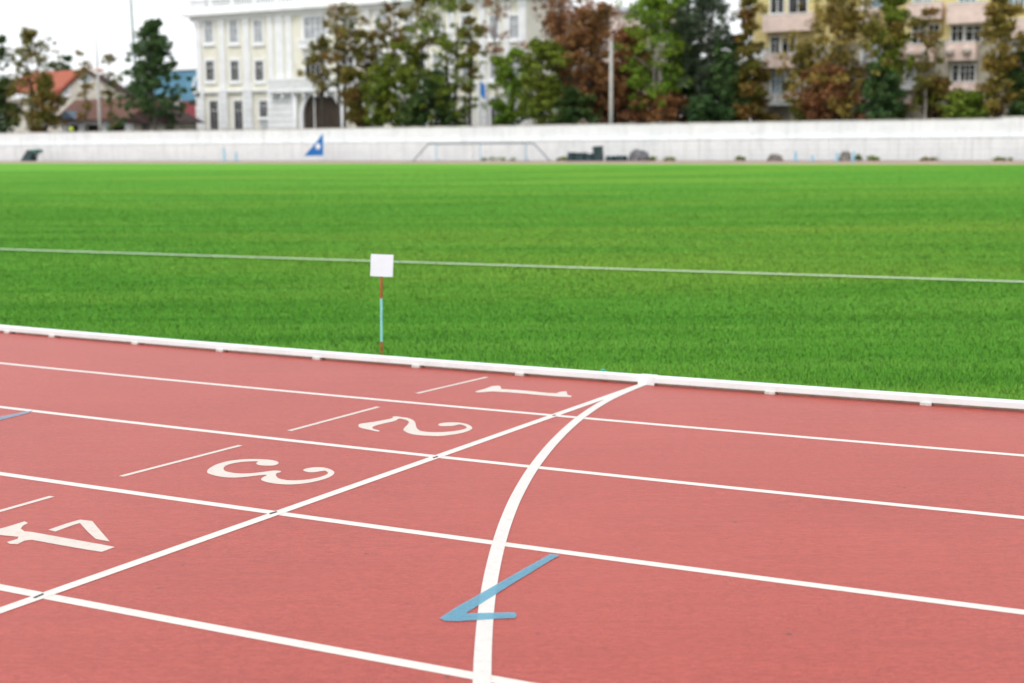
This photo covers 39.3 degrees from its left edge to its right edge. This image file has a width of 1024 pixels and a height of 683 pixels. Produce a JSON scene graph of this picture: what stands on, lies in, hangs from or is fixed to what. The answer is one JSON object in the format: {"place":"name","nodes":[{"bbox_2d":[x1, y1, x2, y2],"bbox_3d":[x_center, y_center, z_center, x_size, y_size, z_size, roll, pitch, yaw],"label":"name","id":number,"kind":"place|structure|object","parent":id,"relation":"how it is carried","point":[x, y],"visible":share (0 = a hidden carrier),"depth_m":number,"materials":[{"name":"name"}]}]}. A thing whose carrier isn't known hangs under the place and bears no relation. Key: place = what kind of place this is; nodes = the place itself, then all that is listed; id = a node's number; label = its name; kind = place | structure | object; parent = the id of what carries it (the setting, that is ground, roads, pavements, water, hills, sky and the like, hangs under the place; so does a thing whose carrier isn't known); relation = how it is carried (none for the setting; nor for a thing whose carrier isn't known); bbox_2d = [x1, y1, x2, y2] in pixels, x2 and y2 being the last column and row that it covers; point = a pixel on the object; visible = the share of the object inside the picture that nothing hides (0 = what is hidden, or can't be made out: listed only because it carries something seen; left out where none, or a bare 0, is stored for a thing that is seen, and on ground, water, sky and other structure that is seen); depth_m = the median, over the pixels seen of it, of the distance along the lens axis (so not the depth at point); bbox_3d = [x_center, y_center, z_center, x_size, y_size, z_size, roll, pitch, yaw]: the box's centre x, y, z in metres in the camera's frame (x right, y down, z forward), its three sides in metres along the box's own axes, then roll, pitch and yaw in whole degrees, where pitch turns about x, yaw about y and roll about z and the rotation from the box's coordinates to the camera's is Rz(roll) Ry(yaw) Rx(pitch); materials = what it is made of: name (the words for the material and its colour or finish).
{"place":"outdoors","nodes":[
{"label":"outdoors","id":0,"kind":"place"},
{"bbox_2d":[0,0,753,139],"label":"sky","id":1,"kind":"structure","parent":0,"point":[70,23],"materials":[{"name":"white"}]},
{"bbox_2d":[0,331,1023,682],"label":"running track","id":2,"kind":"structure","parent":0,"point":[168,513],"depth_m":5.45,"materials":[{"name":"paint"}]},
{"bbox_2d":[0,325,1023,408],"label":"track kerb","id":3,"kind":"structure","parent":2,"relation":"on","point":[774,389],"depth_m":9.14,"materials":[{"name":"white metal"}]},
{"bbox_2d":[0,163,1023,409],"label":"infield","id":4,"kind":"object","parent":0,"point":[224,169],"visible":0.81,"depth_m":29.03,"materials":[{"name":"green plant"}]},
{"bbox_2d":[370,254,393,353],"bbox_3d":[-0.925,-0.244,10.257,0.170,0.766,0.025,1,8,7],"label":"marker sign","id":5,"kind":"object","parent":4,"relation":"on","point":[381,265],"visible":0.92,"depth_m":10.21,"materials":[{"name":"white paint"}]},
{"bbox_2d":[7,249,1023,281],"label":"field line","id":6,"kind":"object","parent":4,"relation":"on","point":[544,266],"depth_m":17.30,"materials":[{"name":"paint"}]},
{"bbox_2d":[0,160,1023,162],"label":"track","id":7,"kind":"structure","parent":0,"point":[939,161],"depth_m":125.29,"materials":[{"name":"red rubber"}]},
{"bbox_2d":[20,149,44,160],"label":"reclined seat","id":8,"kind":"object","parent":7,"relation":"on","point":[30,155],"visible":0.87,"depth_m":168.38,"materials":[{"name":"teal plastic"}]},
{"bbox_2d":[304,134,323,160],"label":"triangular flag","id":9,"kind":"object","parent":7,"relation":"on","point":[317,148],"visible":0.98,"depth_m":146.30,"materials":[{"name":"blue paint"}]},
{"bbox_2d":[413,143,549,160],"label":"pipe frame","id":10,"kind":"object","parent":7,"relation":"on","point":[435,144],"visible":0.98,"depth_m":137.64,"materials":[{"name":"white metal"}]},
{"bbox_2d":[1,138,1018,160],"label":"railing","id":11,"kind":"object","parent":7,"relation":"on","point":[727,155],"visible":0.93,"depth_m":134.39,"materials":[{"name":"grey metal"}]},
{"bbox_2d":[628,148,649,160],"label":"netting heap","id":12,"kind":"object","parent":7,"relation":"on","point":[635,154],"visible":1,"depth_m":128.12,"materials":[{"name":"grey fabric"}]},
{"bbox_2d":[592,146,603,160],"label":"storage box","id":13,"kind":"object","parent":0,"point":[598,153],"visible":0.97,"depth_m":129.77,"materials":[{"name":"teal plastic"}]},
{"bbox_2d":[562,6,678,123],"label":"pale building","id":14,"kind":"structure","parent":0,"point":[623,13],"depth_m":175.55,"materials":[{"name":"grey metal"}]},
{"bbox_2d":[233,163,1023,163],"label":"sandy strip","id":15,"kind":"object","parent":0,"point":[628,163],"visible":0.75,"depth_m":111.98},
{"bbox_2d":[604,160,833,160],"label":"yard ground","id":16,"kind":"structure","parent":0,"point":[736,160],"depth_m":127.15,"materials":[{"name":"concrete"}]},
{"bbox_2d":[0,34,18,132],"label":"tree","id":17,"kind":"object","parent":16,"relation":"on","point":[3,47],"visible":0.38,"depth_m":186.85,"materials":[{"name":"green plant"}]},
{"bbox_2d":[0,77,21,132],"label":"tree","id":18,"kind":"object","parent":16,"relation":"on","point":[5,120],"visible":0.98,"depth_m":181.02,"materials":[{"name":"green plant"}]},
{"bbox_2d":[2,26,63,127],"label":"tree","id":19,"kind":"object","parent":16,"relation":"on","point":[28,35],"visible":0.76,"depth_m":180.23,"materials":[{"name":"green plant"}]},
{"bbox_2d":[22,72,67,131],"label":"tree","id":20,"kind":"object","parent":16,"relation":"on","point":[45,81],"visible":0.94,"depth_m":176.80,"materials":[{"name":"green plant"}]},
{"bbox_2d":[43,55,73,91],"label":"tree","id":21,"kind":"object","parent":16,"relation":"on","point":[67,58],"visible":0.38,"depth_m":213.33,"materials":[{"name":"green plant"}]},
{"bbox_2d":[72,49,95,131],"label":"tree","id":22,"kind":"object","parent":16,"relation":"on","point":[87,106],"visible":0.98,"depth_m":178.16,"materials":[{"name":"green plant"}]},
{"bbox_2d":[7,67,180,132],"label":"red roofed house","id":23,"kind":"structure","parent":16,"relation":"on","point":[67,82],"depth_m":203.71,"materials":[{"name":"orange tile"}]},
{"bbox_2d":[59,98,161,144],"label":"pavilion","id":24,"kind":"structure","parent":16,"relation":"on","point":[70,111],"depth_m":185.61,"materials":[{"name":"white paint"}]},
{"bbox_2d":[95,16,126,130],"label":"street lamp","id":25,"kind":"object","parent":16,"relation":"on","point":[99,102],"visible":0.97,"depth_m":171.40,"materials":[{"name":"metal"}]},
{"bbox_2d":[100,53,126,127],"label":"tree","id":26,"kind":"object","parent":16,"relation":"on","point":[108,58],"visible":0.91,"depth_m":176.58,"materials":[{"name":"green plant"}]},
{"bbox_2d":[130,0,135,77],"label":"flag mast","id":27,"kind":"object","parent":16,"relation":"on","point":[133,42],"visible":0.24,"depth_m":189.11,"materials":[{"name":"white metal"}]},
{"bbox_2d":[106,18,200,130],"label":"tree","id":28,"kind":"object","parent":16,"relation":"on","point":[154,47],"visible":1,"depth_m":168.55,"materials":[{"name":"green plant"}]},
{"bbox_2d":[124,108,204,130],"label":"dark shed","id":29,"kind":"structure","parent":16,"relation":"on","point":[186,121],"depth_m":176.68,"materials":[{"name":"grey paint"}]},
{"bbox_2d":[148,67,197,116],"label":"blue hall","id":30,"kind":"structure","parent":16,"relation":"on","point":[184,73],"depth_m":222.81,"materials":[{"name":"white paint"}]},
{"bbox_2d":[296,36,343,127],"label":"tree","id":31,"kind":"object","parent":16,"relation":"on","point":[322,44],"visible":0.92,"depth_m":154.05,"materials":[{"name":"green plant"}]},
{"bbox_2d":[312,2,370,127],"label":"tree","id":32,"kind":"object","parent":16,"relation":"on","point":[341,31],"visible":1,"depth_m":153.31,"materials":[{"name":"green plant"}]},
{"bbox_2d":[332,66,373,126],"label":"tree","id":33,"kind":"object","parent":16,"relation":"on","point":[353,102],"visible":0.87,"depth_m":151.21,"materials":[{"name":"brown plant"}]},
{"bbox_2d":[347,29,388,105],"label":"tree","id":34,"kind":"object","parent":16,"relation":"on","point":[370,37],"visible":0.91,"depth_m":153.86,"materials":[{"name":"green plant"}]},
{"bbox_2d":[180,0,572,141],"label":"white mansion","id":35,"kind":"structure","parent":16,"relation":"on","point":[251,55],"depth_m":176.15,"materials":[{"name":"beige paint"}]},
{"bbox_2d":[202,20,215,45],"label":"window","id":36,"kind":"structure","parent":35,"relation":"in","point":[208,26],"depth_m":182.45,"materials":[{"name":"white paint"}]},
{"bbox_2d":[204,58,216,83],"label":"window","id":37,"kind":"structure","parent":35,"relation":"in","point":[209,64],"depth_m":183.12,"materials":[{"name":"white paint"}]},
{"bbox_2d":[208,99,219,129],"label":"window","id":38,"kind":"structure","parent":35,"relation":"in","point":[213,104],"depth_m":183.71,"materials":[{"name":"white paint"}]},
{"bbox_2d":[227,19,240,45],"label":"window","id":39,"kind":"structure","parent":35,"relation":"in","point":[233,25],"depth_m":180.35,"materials":[{"name":"white paint"}]},
{"bbox_2d":[228,58,241,83],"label":"window","id":40,"kind":"structure","parent":35,"relation":"in","point":[234,64],"depth_m":180.99,"materials":[{"name":"white paint"}]},
{"bbox_2d":[233,99,244,128],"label":"window","id":41,"kind":"structure","parent":35,"relation":"in","point":[238,116],"depth_m":181.61,"materials":[{"name":"white paint"}]},
{"bbox_2d":[251,18,264,45],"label":"window","id":42,"kind":"structure","parent":35,"relation":"in","point":[258,37],"depth_m":178.32,"materials":[{"name":"white paint"}]},
{"bbox_2d":[253,58,265,83],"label":"window","id":43,"kind":"structure","parent":35,"relation":"in","point":[258,64],"depth_m":178.97,"materials":[{"name":"white paint"}]},
{"bbox_2d":[257,99,268,119],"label":"window","id":44,"kind":"structure","parent":35,"relation":"in","point":[262,103],"depth_m":179.45,"materials":[{"name":"white paint"}]},
{"bbox_2d":[301,13,328,49],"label":"window","id":45,"kind":"structure","parent":35,"relation":"in","point":[312,27],"depth_m":173.84,"materials":[{"name":"white paint"}]},
{"bbox_2d":[303,53,327,83],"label":"window","id":46,"kind":"structure","parent":35,"relation":"in","point":[316,67],"depth_m":174.82,"materials":[{"name":"white paint"}]},
{"bbox_2d":[304,92,337,127],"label":"arched door","id":47,"kind":"structure","parent":35,"relation":"in","point":[330,105],"depth_m":174.78,"materials":[{"name":"brown wood"}]},
{"bbox_2d":[339,53,356,85],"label":"window","id":48,"kind":"structure","parent":35,"relation":"in","point":[349,61],"depth_m":171.74,"materials":[{"name":"white paint"}]},
{"bbox_2d":[374,10,389,42],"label":"window","id":49,"kind":"structure","parent":35,"relation":"in","point":[376,13],"depth_m":168.66,"materials":[{"name":"white paint"}]},
{"bbox_2d":[459,13,472,41],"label":"window","id":50,"kind":"structure","parent":35,"relation":"in","point":[461,16],"depth_m":162.79,"materials":[{"name":"white paint"}]},
{"bbox_2d":[486,13,501,41],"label":"window","id":51,"kind":"structure","parent":35,"relation":"in","point":[490,18],"depth_m":160.94,"materials":[{"name":"white paint"}]},
{"bbox_2d":[488,52,500,80],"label":"window","id":52,"kind":"structure","parent":35,"relation":"in","point":[491,76],"depth_m":161.72,"materials":[{"name":"white paint"}]},
{"bbox_2d":[488,95,501,124],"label":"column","id":53,"kind":"structure","parent":35,"relation":"in","point":[492,112],"depth_m":162.36,"materials":[{"name":"white paint"}]},
{"bbox_2d":[506,13,520,41],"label":"window","id":54,"kind":"structure","parent":35,"relation":"in","point":[513,16],"depth_m":159.61,"materials":[{"name":"white paint"}]},
{"bbox_2d":[358,64,398,126],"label":"tree","id":55,"kind":"object","parent":16,"relation":"on","point":[379,91],"visible":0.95,"depth_m":150.36,"materials":[{"name":"green plant"}]},
{"bbox_2d":[373,0,410,108],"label":"tree","id":56,"kind":"object","parent":16,"relation":"on","point":[385,29],"visible":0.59,"depth_m":151.81,"materials":[{"name":"green plant"}]},
{"bbox_2d":[374,40,430,126],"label":"tree","id":57,"kind":"object","parent":16,"relation":"on","point":[407,75],"visible":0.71,"depth_m":149.56,"materials":[{"name":"green plant"}]},
{"bbox_2d":[395,91,430,125],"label":"tree","id":58,"kind":"object","parent":16,"relation":"on","point":[412,114],"visible":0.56,"depth_m":146.65,"materials":[{"name":"green plant"}]},
{"bbox_2d":[399,0,443,110],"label":"tree","id":59,"kind":"object","parent":16,"relation":"on","point":[419,45],"visible":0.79,"depth_m":148.82,"materials":[{"name":"green plant"}]},
{"bbox_2d":[398,68,466,126],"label":"tree","id":60,"kind":"object","parent":16,"relation":"on","point":[430,86],"visible":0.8,"depth_m":145.70,"materials":[{"name":"green plant"}]},
{"bbox_2d":[405,0,488,125],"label":"tree","id":61,"kind":"object","parent":16,"relation":"on","point":[450,47],"visible":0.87,"depth_m":145.95,"materials":[{"name":"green plant"}]},
{"bbox_2d":[456,2,485,125],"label":"tree","id":62,"kind":"object","parent":16,"relation":"on","point":[474,46],"visible":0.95,"depth_m":145.88,"materials":[{"name":"green plant"}]},
{"bbox_2d":[479,80,484,125],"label":"flagpole","id":63,"kind":"object","parent":16,"relation":"on","point":[481,89],"visible":0.85,"depth_m":143.58,"materials":[{"name":"grey metal"}]},
{"bbox_2d":[476,0,510,115],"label":"tree","id":64,"kind":"object","parent":16,"relation":"on","point":[495,50],"visible":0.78,"depth_m":149.36,"materials":[{"name":"green plant"}]},
{"bbox_2d":[0,116,1023,160],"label":"perimeter wall","id":65,"kind":"structure","parent":16,"relation":"on","point":[881,139],"depth_m":136.28,"materials":[{"name":"concrete"}]},
{"bbox_2d":[487,46,538,124],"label":"tree","id":66,"kind":"object","parent":16,"relation":"on","point":[507,116],"visible":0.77,"depth_m":142.17,"materials":[{"name":"green plant"}]},
{"bbox_2d":[515,36,575,124],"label":"tree","id":67,"kind":"object","parent":16,"relation":"on","point":[540,86],"visible":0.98,"depth_m":139.63,"materials":[{"name":"green plant"}]},
{"bbox_2d":[518,0,595,123],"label":"tree","id":68,"kind":"object","parent":16,"relation":"on","point":[560,18],"visible":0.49,"depth_m":142.39,"materials":[{"name":"brown plant"}]},
{"bbox_2d":[536,55,588,123],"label":"tree","id":69,"kind":"object","parent":16,"relation":"on","point":[565,73],"visible":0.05,"depth_m":146.83,"materials":[{"name":"green plant"}]},
{"bbox_2d":[552,86,602,123],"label":"tree","id":70,"kind":"object","parent":16,"relation":"on","point":[577,111],"visible":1,"depth_m":137.77,"materials":[{"name":"green plant"}]},
{"bbox_2d":[541,1,635,123],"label":"tree","id":71,"kind":"object","parent":16,"relation":"on","point":[589,40],"visible":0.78,"depth_m":139.37,"materials":[{"name":"brown plant"}]},
{"bbox_2d":[609,41,612,123],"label":"concrete pole","id":72,"kind":"object","parent":16,"relation":"on","point":[611,83],"visible":0.6,"depth_m":135.02,"materials":[{"name":"grey concrete"}]},
{"bbox_2d":[590,61,646,123],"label":"tree","id":73,"kind":"object","parent":16,"relation":"on","point":[606,113],"visible":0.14,"depth_m":141.52,"materials":[{"name":"brown plant"}]},
{"bbox_2d":[599,25,655,122],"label":"tree","id":74,"kind":"object","parent":16,"relation":"on","point":[623,90],"visible":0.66,"depth_m":138.28,"materials":[{"name":"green plant"}]},
{"bbox_2d":[605,46,667,122],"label":"tree","id":75,"kind":"object","parent":16,"relation":"on","point":[642,52],"visible":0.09,"depth_m":141.17,"materials":[{"name":"green plant"}]},
{"bbox_2d":[612,0,694,122],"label":"tree","id":76,"kind":"object","parent":16,"relation":"on","point":[655,25],"visible":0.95,"depth_m":133.30,"materials":[{"name":"green plant"}]},
{"bbox_2d":[632,90,690,122],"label":"tree","id":77,"kind":"object","parent":16,"relation":"on","point":[673,103],"visible":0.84,"depth_m":133.37,"materials":[{"name":"brown plant"}]},
{"bbox_2d":[662,0,690,116],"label":"tree","id":78,"kind":"object","parent":16,"relation":"on","point":[667,28],"visible":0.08,"depth_m":139.42,"materials":[{"name":"green plant"}]},
{"bbox_2d":[672,13,714,104],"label":"tree","id":79,"kind":"object","parent":16,"relation":"on","point":[685,88],"visible":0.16,"depth_m":136.50,"materials":[{"name":"green plant"}]},
{"bbox_2d":[685,94,718,121],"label":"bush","id":80,"kind":"object","parent":16,"relation":"on","point":[704,108],"visible":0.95,"depth_m":130.93,"materials":[{"name":"green plant"}]},
{"bbox_2d":[664,0,741,122],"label":"tree","id":81,"kind":"object","parent":16,"relation":"on","point":[696,22],"visible":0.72,"depth_m":132.55,"materials":[{"name":"green plant"}]},
{"bbox_2d":[703,37,758,121],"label":"tree","id":82,"kind":"object","parent":16,"relation":"on","point":[726,112],"visible":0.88,"depth_m":131.05,"materials":[{"name":"green plant"}]},
{"bbox_2d":[729,0,770,121],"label":"tree","id":83,"kind":"object","parent":16,"relation":"on","point":[746,111],"visible":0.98,"depth_m":129.46,"materials":[{"name":"brown plant"}]},
{"bbox_2d":[735,62,782,121],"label":"tree","id":84,"kind":"object","parent":16,"relation":"on","point":[764,75],"visible":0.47,"depth_m":130.93,"materials":[{"name":"green plant"}]},
{"bbox_2d":[780,42,820,120],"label":"tree","id":85,"kind":"object","parent":16,"relation":"on","point":[798,114],"visible":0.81,"depth_m":126.77,"materials":[{"name":"green plant"}]},
{"bbox_2d":[783,62,869,120],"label":"tree","id":86,"kind":"object","parent":16,"relation":"on","point":[818,110],"visible":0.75,"depth_m":124.24,"materials":[{"name":"brown plant"}]},
{"bbox_2d":[774,0,908,119],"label":"tree","id":87,"kind":"object","parent":16,"relation":"on","point":[850,19],"visible":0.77,"depth_m":124.01,"materials":[{"name":"brown plant"}]},
{"bbox_2d":[854,61,907,119],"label":"tree","id":88,"kind":"object","parent":16,"relation":"on","point":[888,79],"visible":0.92,"depth_m":121.98,"materials":[{"name":"green plant"}]},
{"bbox_2d":[753,0,1023,137],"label":"apartment block","id":89,"kind":"structure","parent":16,"relation":"on","point":[959,22],"depth_m":129.40,"materials":[{"name":"beige paint"}]},
{"bbox_2d":[770,36,779,52],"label":"window","id":90,"kind":"structure","parent":89,"relation":"in","point":[774,40],"depth_m":136.19,"materials":[{"name":"white paint"}]},
{"bbox_2d":[770,0,784,13],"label":"window","id":91,"kind":"structure","parent":89,"relation":"in","point":[776,6],"depth_m":135.62,"materials":[{"name":"white paint"}]},
{"bbox_2d":[770,71,785,92],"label":"window","id":92,"kind":"structure","parent":89,"relation":"in","point":[775,82],"depth_m":136.55,"materials":[{"name":"white paint"}]},
{"bbox_2d":[781,36,795,53],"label":"window","id":93,"kind":"structure","parent":89,"relation":"in","point":[784,45],"depth_m":135.62,"materials":[{"name":"white paint"}]},
{"bbox_2d":[788,0,807,12],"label":"window","id":94,"kind":"structure","parent":89,"relation":"in","point":[793,7],"depth_m":134.67,"materials":[{"name":"white paint"}]},
{"bbox_2d":[951,64,959,80],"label":"window","id":95,"kind":"structure","parent":89,"relation":"in","point":[955,68],"depth_m":127.97,"materials":[{"name":"white paint"}]},
{"bbox_2d":[950,24,963,41],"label":"window","id":96,"kind":"structure","parent":89,"relation":"in","point":[957,31],"depth_m":127.47,"materials":[{"name":"white paint"}]},
{"bbox_2d":[959,64,975,80],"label":"window","id":97,"kind":"structure","parent":89,"relation":"in","point":[967,72],"depth_m":127.44,"materials":[{"name":"white paint"}]},
{"bbox_2d":[964,24,981,42],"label":"window","id":98,"kind":"structure","parent":89,"relation":"in","point":[970,30],"depth_m":126.78,"materials":[{"name":"white paint"}]},
{"bbox_2d":[860,0,921,117],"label":"tree","id":99,"kind":"object","parent":16,"relation":"on","point":[890,12],"visible":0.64,"depth_m":122.83,"materials":[{"name":"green plant"}]},
{"bbox_2d":[904,6,948,118],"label":"tree","id":100,"kind":"object","parent":16,"relation":"on","point":[924,81],"visible":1,"depth_m":120.76,"materials":[{"name":"brown plant"}]},
{"bbox_2d":[896,75,962,118],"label":"tree","id":101,"kind":"object","parent":16,"relation":"on","point":[941,86],"visible":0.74,"depth_m":122.42,"materials":[{"name":"brown plant"}]},
{"bbox_2d":[936,89,1003,118],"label":"bush","id":102,"kind":"object","parent":16,"relation":"on","point":[964,102],"visible":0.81,"depth_m":118.94,"materials":[{"name":"green plant"}]},
{"bbox_2d":[973,0,1023,117],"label":"tree","id":103,"kind":"object","parent":16,"relation":"on","point":[996,66],"visible":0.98,"depth_m":117.22,"materials":[{"name":"brown plant"}]},
{"bbox_2d":[1002,51,1023,115],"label":"tree","id":104,"kind":"object","parent":16,"relation":"on","point":[1016,76],"visible":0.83,"depth_m":117.69,"materials":[{"name":"green plant"}]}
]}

